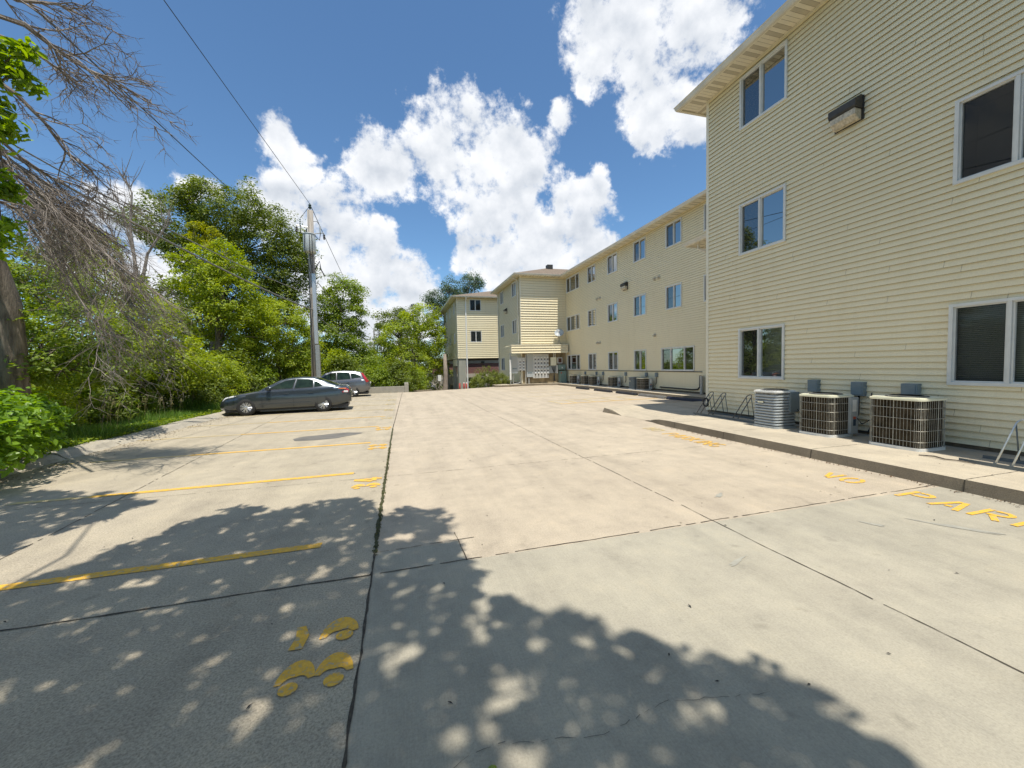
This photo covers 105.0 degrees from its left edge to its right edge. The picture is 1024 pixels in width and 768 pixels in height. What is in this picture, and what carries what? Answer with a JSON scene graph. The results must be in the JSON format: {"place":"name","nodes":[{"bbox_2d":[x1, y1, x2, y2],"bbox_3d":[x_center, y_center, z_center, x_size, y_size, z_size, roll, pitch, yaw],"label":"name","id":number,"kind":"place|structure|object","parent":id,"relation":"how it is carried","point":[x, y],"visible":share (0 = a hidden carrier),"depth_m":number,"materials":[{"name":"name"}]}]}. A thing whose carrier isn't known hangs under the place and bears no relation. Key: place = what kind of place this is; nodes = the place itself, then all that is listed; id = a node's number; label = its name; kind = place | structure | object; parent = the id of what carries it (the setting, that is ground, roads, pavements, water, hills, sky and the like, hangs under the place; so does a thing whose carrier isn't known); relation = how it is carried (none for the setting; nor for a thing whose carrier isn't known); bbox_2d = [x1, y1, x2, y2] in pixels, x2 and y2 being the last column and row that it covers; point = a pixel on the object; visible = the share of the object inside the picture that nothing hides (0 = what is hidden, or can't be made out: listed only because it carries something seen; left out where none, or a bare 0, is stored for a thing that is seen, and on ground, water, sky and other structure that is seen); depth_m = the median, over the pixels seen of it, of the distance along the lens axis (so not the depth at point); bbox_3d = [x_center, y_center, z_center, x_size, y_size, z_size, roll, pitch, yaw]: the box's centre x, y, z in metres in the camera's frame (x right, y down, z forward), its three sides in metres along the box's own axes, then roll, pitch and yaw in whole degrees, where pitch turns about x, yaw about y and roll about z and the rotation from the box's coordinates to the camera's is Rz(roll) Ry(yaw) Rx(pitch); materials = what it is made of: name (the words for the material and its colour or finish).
{"place":"outdoors","nodes":[
{"label":"outdoors","id":0,"kind":"place"},
{"bbox_2d":[18,395,222,459],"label":"grass","id":1,"kind":"structure","parent":0,"point":[97,429],"depth_m":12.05,"materials":[{"name":"green plant"}]},
{"bbox_2d":[29,4,226,186],"bbox_3d":[-13.972,-10.375,15.110,0.044,6.892,34.951,-2,3,-24],"label":"overhead wire","id":2,"kind":"object","parent":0,"point":[85,55],"visible":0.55,"depth_m":14.64,"materials":[{"name":"black plastic"}]},
{"bbox_2d":[25,373,673,457],"bbox_3d":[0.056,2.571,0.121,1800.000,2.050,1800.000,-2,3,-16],"label":"ground","id":3,"kind":"structure","parent":0,"point":[469,379],"depth_m":46.53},
{"bbox_2d":[0,390,53,478],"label":"leafy bush","id":4,"kind":"object","parent":3,"relation":"on","point":[16,421],"visible":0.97,"depth_m":5.95,"materials":[{"name":"green plant"}]},
{"bbox_2d":[0,396,75,448],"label":"leafy bush","id":5,"kind":"object","parent":3,"relation":"on","point":[60,436],"visible":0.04,"depth_m":8.15,"materials":[{"name":"green plant"}]},
{"bbox_2d":[0,385,76,465],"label":"leafy bush","id":6,"kind":"object","parent":3,"relation":"on","point":[44,403],"visible":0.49,"depth_m":6.98,"materials":[{"name":"green plant"}]},
{"bbox_2d":[31,383,93,432],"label":"shrub","id":7,"kind":"object","parent":3,"relation":"on","point":[50,396],"visible":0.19,"depth_m":9.73,"materials":[{"name":"green plant"}]},
{"bbox_2d":[32,367,118,427],"bbox_3d":[-13.293,0.790,11.262,3.003,2.532,2.939,-4,4,-43],"label":"shrub","id":8,"kind":"object","parent":3,"relation":"on","point":[93,393],"visible":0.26,"depth_m":11.45,"materials":[{"name":"green plant"}]},
{"bbox_2d":[3,254,155,393],"bbox_3d":[-11.913,-0.104,9.553,6.208,6.128,3.978,-1,3,1],"label":"young tree","id":9,"kind":"object","parent":3,"relation":"on","point":[48,363],"visible":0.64,"depth_m":9.11,"materials":[{"name":"green plant"}]},
{"bbox_2d":[0,0,213,446],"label":"dead tree","id":10,"kind":"object","parent":3,"relation":"on","point":[75,227],"visible":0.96,"depth_m":6.26,"materials":[{"name":"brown plant"}]},
{"bbox_2d":[44,353,176,408],"bbox_3d":[-15.088,0.459,14.789,3.994,3.800,3.584,-3,3,-36],"label":"shrub","id":11,"kind":"object","parent":3,"relation":"on","point":[140,389],"visible":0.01,"depth_m":15.07,"materials":[{"name":"green plant"}]},
{"bbox_2d":[49,358,176,423],"bbox_3d":[-13.511,0.395,13.395,3.203,3.103,3.582,-2,3,-17],"label":"shrub","id":12,"kind":"object","parent":3,"relation":"on","point":[132,389],"visible":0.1,"depth_m":12.91,"materials":[{"name":"green plant"}]},
{"bbox_2d":[50,391,182,435],"bbox_3d":[-11.732,0.881,10.785,2.458,1.267,6.254,-2,3,-16],"label":"shrub","id":13,"kind":"object","parent":3,"relation":"on","point":[115,402],"visible":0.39,"depth_m":11.24,"materials":[{"name":"green plant"}]},
{"bbox_2d":[82,385,165,423],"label":"shrub","id":14,"kind":"object","parent":3,"relation":"on","point":[150,407],"visible":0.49,"depth_m":12.71,"materials":[{"name":"green plant"}]},
{"bbox_2d":[95,151,176,317],"bbox_3d":[-16.057,-5.350,17.111,3.030,9.351,0.713,-2,3,-16],"label":"dead tree","id":15,"kind":"object","parent":3,"relation":"on","point":[130,234],"visible":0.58,"depth_m":16.92,"materials":[{"name":"wood"}]},
{"bbox_2d":[54,223,224,394],"bbox_3d":[-14.695,-1.205,13.884,7.772,9.240,4.161,-1,3,0],"label":"young tree","id":16,"kind":"object","parent":3,"relation":"on","point":[189,378],"visible":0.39,"depth_m":13.76,"materials":[{"name":"green plant"}]},
{"bbox_2d":[146,341,235,404],"bbox_3d":[-15.448,0.124,18.214,3.983,4.222,4.438,-1,3,10],"label":"shrub","id":17,"kind":"object","parent":3,"relation":"on","point":[201,375],"visible":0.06,"depth_m":18.24,"materials":[{"name":"green plant"}]},
{"bbox_2d":[153,348,237,411],"bbox_3d":[-13.646,0.094,16.450,3.732,3.232,3.336,-2,3,-11],"label":"shrub","id":18,"kind":"object","parent":3,"relation":"on","point":[203,394],"visible":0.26,"depth_m":16.20,"materials":[{"name":"green plant"}]},
{"bbox_2d":[183,220,226,349],"bbox_3d":[-17.280,-4.614,22.549,2.316,9.425,1.976,-3,3,-33],"label":"young tree","id":19,"kind":"object","parent":3,"relation":"on","point":[191,235],"visible":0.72,"depth_m":22.28,"materials":[{"name":"green plant"}]},
{"bbox_2d":[172,352,251,400],"bbox_3d":[-13.525,0.084,17.775,2.921,3.096,3.255,-3,3,-27],"label":"shrub","id":20,"kind":"object","parent":3,"relation":"on","point":[237,375],"visible":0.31,"depth_m":18.00,"materials":[{"name":"green plant"}]},
{"bbox_2d":[101,174,323,352],"bbox_3d":[-18.820,-5.225,26.263,11.506,16.484,8.103,-2,3,-16],"label":"broadleaf tree","id":21,"kind":"object","parent":3,"relation":"on","point":[185,196],"visible":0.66,"depth_m":25.06,"materials":[{"name":"green plant"}]},
{"bbox_2d":[158,237,283,354],"bbox_3d":[-16.068,-3.958,21.902,5.756,8.126,5.165,-2,3,-16],"label":"young tree","id":22,"kind":"object","parent":3,"relation":"on","point":[221,322],"visible":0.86,"depth_m":21.15,"materials":[{"name":"green plant"}]},
{"bbox_2d":[2,226,452,389],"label":"woodland","id":23,"kind":"object","parent":3,"relation":"on","point":[206,347],"visible":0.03,"depth_m":17.37,"materials":[{"name":"green plant"}]},
{"bbox_2d":[194,346,261,394],"bbox_3d":[-14.575,-0.152,19.589,3.603,3.491,4.030,-3,3,-39],"label":"shrub","id":24,"kind":"object","parent":3,"relation":"on","point":[237,355],"visible":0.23,"depth_m":19.86,"materials":[{"name":"green plant"}]},
{"bbox_2d":[226,361,280,393],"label":"shrub","id":25,"kind":"object","parent":3,"relation":"on","point":[264,374],"visible":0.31,"depth_m":22.37,"materials":[{"name":"green plant"}]},
{"bbox_2d":[221,296,327,386],"bbox_3d":[-15.345,-2.574,24.889,4.735,6.153,7.103,1,3,37],"label":"broadleaf tree","id":26,"kind":"object","parent":3,"relation":"on","point":[280,359],"visible":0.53,"depth_m":24.58,"materials":[{"name":"green plant"}]},
{"bbox_2d":[280,352,335,378],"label":"shrub","id":27,"kind":"object","parent":3,"relation":"on","point":[300,371],"visible":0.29,"depth_m":25.18,"materials":[{"name":"green plant"}]},
{"bbox_2d":[295,204,324,377],"bbox_3d":[-9.915,-3.944,19.749,1.046,10.156,1.076,1,3,36],"label":"utility pole","id":28,"kind":"object","parent":3,"relation":"on","point":[309,242],"visible":0.92,"depth_m":19.70,"materials":[{"name":"metal"}]},
{"bbox_2d":[4,150,312,309],"bbox_3d":[-9.818,-4.162,13.019,0.052,1.550,13.515,-1,3,-2],"label":"overhead wire","id":29,"kind":"object","parent":28,"relation":"attached to","point":[74,190],"visible":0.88,"depth_m":11.53,"materials":[{"name":"grey"}]},
{"bbox_2d":[12,144,311,294],"bbox_3d":[-9.975,-4.699,13.078,0.032,1.102,13.326,-1,3,-1],"label":"overhead wire","id":30,"kind":"object","parent":28,"relation":"attached to","point":[150,219],"visible":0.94,"depth_m":10.87,"materials":[{"name":"grey"}]},
{"bbox_2d":[164,0,309,203],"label":"overhead wire","id":31,"kind":"object","parent":28,"relation":"attached to","point":[227,88],"visible":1,"depth_m":11.61,"materials":[{"name":"black plastic"}]},
{"bbox_2d":[302,348,359,375],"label":"shrub","id":32,"kind":"object","parent":3,"relation":"on","point":[333,353],"visible":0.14,"depth_m":28.44,"materials":[{"name":"green plant"}]},
{"bbox_2d":[296,272,389,384],"bbox_3d":[-13.705,-4.055,31.224,7.552,9.539,5.645,-4,4,-40],"label":"broadleaf tree","id":33,"kind":"object","parent":3,"relation":"on","point":[345,323],"visible":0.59,"depth_m":30.35,"materials":[{"name":"green plant"}]},
{"bbox_2d":[322,355,364,373],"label":"shrub","id":34,"kind":"object","parent":3,"relation":"on","point":[339,362],"visible":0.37,"depth_m":26.74,"materials":[{"name":"green plant"}]},
{"bbox_2d":[354,363,396,386],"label":"shrub","id":35,"kind":"object","parent":3,"relation":"on","point":[377,374],"visible":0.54,"depth_m":27.02,"materials":[{"name":"green plant"}]},
{"bbox_2d":[369,382,408,393],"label":"retaining wall","id":36,"kind":"structure","parent":3,"relation":"on","point":[395,389],"depth_m":26.24,"materials":[{"name":"concrete"}]},
{"bbox_2d":[379,358,421,391],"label":"shrub","id":37,"kind":"object","parent":3,"relation":"on","point":[393,368],"visible":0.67,"depth_m":28.18,"materials":[{"name":"green plant"}]},
{"bbox_2d":[361,304,445,374],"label":"broadleaf tree","id":38,"kind":"object","parent":3,"relation":"on","point":[381,324],"visible":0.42,"depth_m":48.07,"materials":[{"name":"green plant"}]},
{"bbox_2d":[391,366,430,391],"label":"shrub","id":39,"kind":"object","parent":3,"relation":"on","point":[421,385],"visible":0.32,"depth_m":31.26,"materials":[{"name":"green plant"}]},
{"bbox_2d":[443,354,447,389],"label":"tree trunk","id":40,"kind":"object","parent":3,"relation":"on","point":[445,382],"visible":0.71,"depth_m":43.92,"materials":[{"name":"brown plant"}]},
{"bbox_2d":[421,270,487,323],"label":"broadleaf tree","id":41,"kind":"object","parent":3,"relation":"on","point":[473,284],"visible":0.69,"depth_m":73.10,"materials":[{"name":"green plant"}]},
{"bbox_2d":[428,358,498,389],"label":"brick building","id":42,"kind":"structure","parent":3,"relation":"on","point":[473,366],"depth_m":60.62,"materials":[{"name":"brown brick"}]},
{"bbox_2d":[439,291,498,389],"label":"apartment building","id":43,"kind":"structure","parent":3,"relation":"on","point":[472,333],"depth_m":42.54,"materials":[{"name":"plastic"}]},
{"bbox_2d":[469,299,480,310],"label":"window","id":44,"kind":"structure","parent":43,"relation":"in","point":[475,305],"depth_m":42.67,"materials":[{"name":"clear glass"}]},
{"bbox_2d":[470,331,481,341],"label":"window","id":45,"kind":"structure","parent":43,"relation":"in","point":[476,336],"depth_m":42.46,"materials":[{"name":"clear glass"}]},
{"bbox_2d":[468,365,509,387],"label":"juniper bush","id":46,"kind":"object","parent":3,"relation":"on","point":[487,379],"visible":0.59,"depth_m":31.73,"materials":[{"name":"green plant"}]},
{"bbox_2d":[0,0,786,364],"label":"sky","id":47,"kind":"structure","parent":0,"point":[426,141],"materials":[{"name":"blue"}]},
{"bbox_2d":[0,385,1023,767],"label":"parking lot","id":48,"kind":"structure","parent":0,"point":[572,551],"depth_m":2.77,"materials":[{"name":"concrete"}]},
{"bbox_2d":[0,415,235,483],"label":"leaf litter","id":49,"kind":"object","parent":48,"relation":"on","point":[116,450],"visible":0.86,"depth_m":8.40,"materials":[{"name":"brown plant"}]},
{"bbox_2d":[0,411,237,476],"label":"kerb","id":50,"kind":"structure","parent":48,"relation":"on","point":[62,454],"depth_m":8.95,"materials":[{"name":"concrete"}]},
{"bbox_2d":[220,376,352,415],"bbox_3d":[-8.819,0.404,15.736,4.483,1.396,2.014,-2,3,-20],"label":"parked car","id":51,"kind":"object","parent":48,"relation":"on","point":[317,393],"visible":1,"depth_m":15.08,"materials":[{"name":"grey paint"}]},
{"bbox_2d":[321,370,370,396],"bbox_3d":[-10.649,-0.012,23.435,4.227,1.582,2.033,-2,3,-18],"label":"parked car","id":52,"kind":"object","parent":48,"relation":"on","point":[358,382],"visible":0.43,"depth_m":23.05,"materials":[{"name":"silver metal"}]},
{"bbox_2d":[372,447,390,554],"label":"moss","id":53,"kind":"object","parent":48,"relation":"on","point":[381,504],"visible":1,"depth_m":4.63,"materials":[{"name":"green plant"}]},
{"bbox_2d":[638,393,665,398],"bbox_3d":[6.632,0.560,18.626,0.200,0.127,2.000,-2,3,-16],"label":"wheel stop","id":54,"kind":"object","parent":48,"relation":"on","point":[652,396],"visible":0.95,"depth_m":18.45,"materials":[{"name":"grey concrete"}]},
{"bbox_2d":[666,396,705,401],"bbox_3d":[7.398,0.642,16.531,0.200,0.127,2.250,-2,3,-23],"label":"wheel stop","id":55,"kind":"object","parent":48,"relation":"on","point":[682,398],"visible":0.71,"depth_m":16.63,"materials":[{"name":"grey concrete"}]},
{"bbox_2d":[492,382,705,398],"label":"walkway","id":56,"kind":"structure","parent":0,"point":[675,394],"depth_m":22.39,"materials":[{"name":"concrete"}]},
{"bbox_2d":[558,371,566,382],"bbox_3d":[4.160,-0.603,32.403,0.540,0.970,0.425,-2,3,-16],"label":"utility cabinet","id":57,"kind":"object","parent":56,"relation":"on","point":[562,377],"visible":1,"depth_m":32.22,"materials":[{"name":"green metal"}]},
{"bbox_2d":[569,374,580,383],"bbox_3d":[4.883,-0.378,30.146,0.804,0.702,0.700,-2,3,-16],"label":"air conditioner","id":58,"kind":"object","parent":56,"relation":"on","point":[573,378],"visible":0.98,"depth_m":29.91,"materials":[{"name":"grey metal"}]},
{"bbox_2d":[588,375,601,385],"bbox_3d":[5.748,-0.252,27.068,0.804,0.702,0.700,-2,3,-16],"label":"air conditioner","id":59,"kind":"object","parent":56,"relation":"on","point":[593,380],"visible":1,"depth_m":26.84,"materials":[{"name":"grey metal"}]},
{"bbox_2d":[490,189,705,393],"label":"apartment building","id":60,"kind":"structure","parent":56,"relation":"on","point":[636,292],"depth_m":23.80,"materials":[{"name":"plastic"}]},
{"bbox_2d":[511,356,524,372],"bbox_3d":[0.491,-1.546,31.398,1.160,1.350,0.300,-2,3,-16],"label":"meter cabinet","id":61,"kind":"object","parent":60,"relation":"attached to","point":[517,364],"visible":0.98,"depth_m":31.30,"materials":[{"name":"grey metal"}]},
{"bbox_2d":[526,354,548,377],"bbox_3d":[2.077,-1.462,31.847,1.890,1.970,0.300,-2,3,-16],"label":"meter cabinet","id":62,"kind":"object","parent":60,"relation":"attached to","point":[537,365],"visible":1,"depth_m":31.79,"materials":[{"name":"grey metal"}]},
{"bbox_2d":[549,365,557,380],"bbox_3d":[3.393,-0.894,32.284,0.780,1.302,0.217,-2,3,-16],"label":"cable box","id":63,"kind":"object","parent":60,"relation":"attached to","point":[553,369],"visible":1,"depth_m":32.30,"materials":[{"name":"grey metal"}]},
{"bbox_2d":[566,272,578,293],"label":"window","id":64,"kind":"structure","parent":60,"relation":"in","point":[572,283],"depth_m":31.02,"materials":[{"name":"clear glass"}]},
{"bbox_2d":[566,314,579,331],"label":"window","id":65,"kind":"structure","parent":60,"relation":"in","point":[573,322],"depth_m":31.10,"materials":[{"name":"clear glass"}]},
{"bbox_2d":[567,354,580,369],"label":"window","id":66,"kind":"structure","parent":60,"relation":"in","point":[573,361],"depth_m":31.34,"materials":[{"name":"clear glass"}]},
{"bbox_2d":[587,264,595,283],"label":"window","id":67,"kind":"structure","parent":60,"relation":"in","point":[591,270],"depth_m":27.87,"materials":[{"name":"clear glass"}]},
{"bbox_2d":[588,308,595,326],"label":"window","id":68,"kind":"structure","parent":60,"relation":"in","point":[591,313],"depth_m":28.00,"materials":[{"name":"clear glass"}]},
{"bbox_2d":[588,353,596,369],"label":"window","id":69,"kind":"structure","parent":60,"relation":"in","point":[592,358],"depth_m":28.15,"materials":[{"name":"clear glass"}]},
{"bbox_2d":[607,302,617,322],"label":"window","id":70,"kind":"structure","parent":60,"relation":"in","point":[612,310],"depth_m":25.24,"materials":[{"name":"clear glass"}]},
{"bbox_2d":[607,252,617,274],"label":"window","id":71,"kind":"structure","parent":60,"relation":"in","point":[612,264],"depth_m":25.11,"materials":[{"name":"clear glass"}]},
{"bbox_2d":[608,351,617,369],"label":"window","id":72,"kind":"structure","parent":60,"relation":"in","point":[612,356],"depth_m":25.40,"materials":[{"name":"clear glass"}]},
{"bbox_2d":[633,293,645,316],"bbox_3d":[7.299,-4.475,22.396,0.105,1.190,1.190,-2,3,-16],"label":"window","id":73,"kind":"structure","parent":60,"relation":"in","point":[639,301],"depth_m":22.37,"materials":[{"name":"clear glass"}]},
{"bbox_2d":[633,236,645,263],"bbox_3d":[7.232,-7.571,22.250,0.105,1.190,1.190,-2,3,-16],"label":"window","id":74,"kind":"structure","parent":60,"relation":"in","point":[639,246],"depth_m":22.23,"materials":[{"name":"clear glass"}]},
{"bbox_2d":[634,349,646,370],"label":"window","id":75,"kind":"structure","parent":60,"relation":"in","point":[640,356],"depth_m":22.51,"materials":[{"name":"clear glass"}]},
{"bbox_2d":[583,370,700,389],"bbox_3d":[6.578,-0.425,25.275,0.073,0.891,15.300,-2,3,-16],"label":"conduit","id":76,"kind":"object","parent":60,"relation":"attached to","point":[661,371],"visible":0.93,"depth_m":19.75,"materials":[{"name":"black plastic"}]},
{"bbox_2d":[665,217,681,248],"bbox_3d":[8.016,-7.457,19.461,0.105,1.190,1.190,-2,3,-16],"label":"window","id":77,"kind":"structure","parent":60,"relation":"in","point":[673,230],"depth_m":19.43,"materials":[{"name":"clear glass"}]},
{"bbox_2d":[665,281,690,309],"bbox_3d":[8.320,-4.369,19.673,0.595,1.350,1.210,-2,3,-16],"label":"window","id":78,"kind":"structure","parent":60,"relation":"in","point":[673,293],"depth_m":19.58,"materials":[{"name":"clear glass"}]},
{"bbox_2d":[661,346,694,370],"bbox_3d":[8.215,-1.246,19.527,0.105,1.190,2.420,-2,3,-16],"label":"window","id":79,"kind":"structure","parent":60,"relation":"in","point":[682,358],"depth_m":19.48,"materials":[{"name":"clear glass"}]},
{"bbox_2d":[608,376,620,387],"bbox_3d":[6.465,-0.147,24.519,0.804,0.702,0.700,-2,3,-16],"label":"air conditioner","id":80,"kind":"object","parent":56,"relation":"on","point":[614,381],"visible":1,"depth_m":24.29,"materials":[{"name":"grey metal"}]},
{"bbox_2d":[628,377,638,389],"bbox_3d":[7.098,-0.054,22.258,0.810,0.702,0.700,-2,3,-16],"label":"air conditioner","id":81,"kind":"object","parent":56,"relation":"on","point":[632,383],"visible":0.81,"depth_m":22.03,"materials":[{"name":"grey metal"}]},
{"bbox_2d":[636,377,654,390],"bbox_3d":[7.325,-0.022,21.460,0.804,0.702,0.760,-2,3,-16],"label":"air conditioner","id":82,"kind":"object","parent":56,"relation":"on","point":[644,383],"visible":1,"depth_m":21.21,"materials":[{"name":"grey metal"}]},
{"bbox_2d":[603,401,1023,504],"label":"walkway","id":83,"kind":"structure","parent":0,"point":[857,450],"depth_m":6.25,"materials":[{"name":"concrete"}]},
{"bbox_2d":[681,234,705,251],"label":"link building","id":84,"kind":"structure","parent":83,"relation":"on","point":[699,243],"depth_m":14.39,"materials":[{"name":"plastic"}]},
{"bbox_2d":[693,392,754,422],"bbox_3d":[5.760,0.572,10.345,0.580,0.632,2.100,-2,3,-16],"label":"bicycle rack","id":85,"kind":"object","parent":83,"relation":"on","point":[733,418],"visible":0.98,"depth_m":10.56,"materials":[{"name":"metal"}]},
{"bbox_2d":[754,388,800,428],"bbox_3d":[6.120,0.530,8.835,1.060,0.842,0.741,-2,3,-16],"label":"air conditioner","id":86,"kind":"object","parent":83,"relation":"on","point":[776,408],"visible":0.99,"depth_m":8.58,"materials":[{"name":"grey metal"}]},
{"bbox_2d":[799,392,871,437],"bbox_3d":[6.430,0.582,7.801,1.024,0.822,0.801,-2,3,-16],"label":"air conditioner","id":87,"kind":"object","parent":83,"relation":"on","point":[830,414],"visible":0.98,"depth_m":7.53,"materials":[{"name":"beige metal"}]},
{"bbox_2d":[673,0,1023,455],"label":"apartment building","id":88,"kind":"structure","parent":83,"relation":"on","point":[864,190],"depth_m":7.48,"materials":[{"name":"plastic"}]},
{"bbox_2d":[738,324,784,379],"bbox_3d":[6.528,-0.795,10.000,0.595,1.480,1.330,-2,3,-16],"label":"window","id":89,"kind":"structure","parent":88,"relation":"in","point":[761,350],"depth_m":9.95,"materials":[{"name":"clear glass"}]},
{"bbox_2d":[738,183,786,255],"bbox_3d":[6.221,-4.022,9.782,0.105,1.320,1.310,-2,3,-16],"label":"window","id":90,"kind":"structure","parent":88,"relation":"in","point":[762,219],"depth_m":9.76,"materials":[{"name":"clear glass"}]},
{"bbox_2d":[739,39,788,130],"bbox_3d":[6.151,-7.243,9.630,0.105,1.310,1.310,-2,3,-16],"label":"window","id":91,"kind":"structure","parent":88,"relation":"in","point":[763,87],"depth_m":9.61,"materials":[{"name":"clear glass"}]},
{"bbox_2d":[807,380,820,391],"bbox_3d":[6.625,0.276,8.632,0.118,0.734,0.210,-2,3,-16],"label":"disconnect box","id":92,"kind":"object","parent":88,"relation":"attached to","point":[813,385],"visible":0.87,"depth_m":8.57,"materials":[{"name":"grey metal"}]},
{"bbox_2d":[851,382,866,415],"bbox_3d":[6.860,0.342,7.786,0.124,0.770,0.220,-2,3,-16],"label":"disconnect box","id":93,"kind":"object","parent":88,"relation":"attached to","point":[858,389],"visible":0.8,"depth_m":7.74,"materials":[{"name":"grey metal"}]},
{"bbox_2d":[901,383,921,394],"bbox_3d":[7.082,0.402,6.988,0.132,0.821,0.235,-2,3,-16],"label":"disconnect box","id":94,"kind":"object","parent":88,"relation":"attached to","point":[910,388],"visible":0.56,"depth_m":6.92,"materials":[{"name":"grey metal"}]},
{"bbox_2d":[946,296,1023,386],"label":"window","id":95,"kind":"structure","parent":88,"relation":"in","point":[986,338],"depth_m":6.19,"materials":[{"name":"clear glass"}]},
{"bbox_2d":[952,69,1023,185],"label":"window","id":96,"kind":"structure","parent":88,"relation":"in","point":[989,121],"depth_m":6.28,"materials":[{"name":"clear glass"}]},
{"bbox_2d":[869,394,946,451],"bbox_3d":[6.597,0.616,6.579,0.644,0.862,0.764,-2,3,-16],"label":"air conditioner","id":97,"kind":"object","parent":83,"relation":"on","point":[911,422],"visible":1,"depth_m":6.33,"materials":[{"name":"beige metal"}]},
{"bbox_2d":[959,419,1023,471],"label":"bicycle rack","id":98,"kind":"object","parent":83,"relation":"on","point":[1012,461],"visible":0.98,"depth_m":5.33,"materials":[{"name":"metal"}]},
{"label":"driveway","id":99,"kind":"structure","parent":0,"visible":0},
{"bbox_2d":[373,301,450,381],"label":"broadleaf tree","id":100,"kind":"object","parent":99,"relation":"on","point":[421,353],"visible":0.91,"depth_m":44.49,"materials":[{"name":"green plant"}]},
{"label":"broadleaf tree","id":101,"kind":"object","parent":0,"visible":0},
{"bbox_2d":[0,36,51,262],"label":"leafy branch","id":102,"kind":"object","parent":101,"relation":"attached to","point":[19,52],"visible":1,"depth_m":3.45,"materials":[{"name":"green plant"}]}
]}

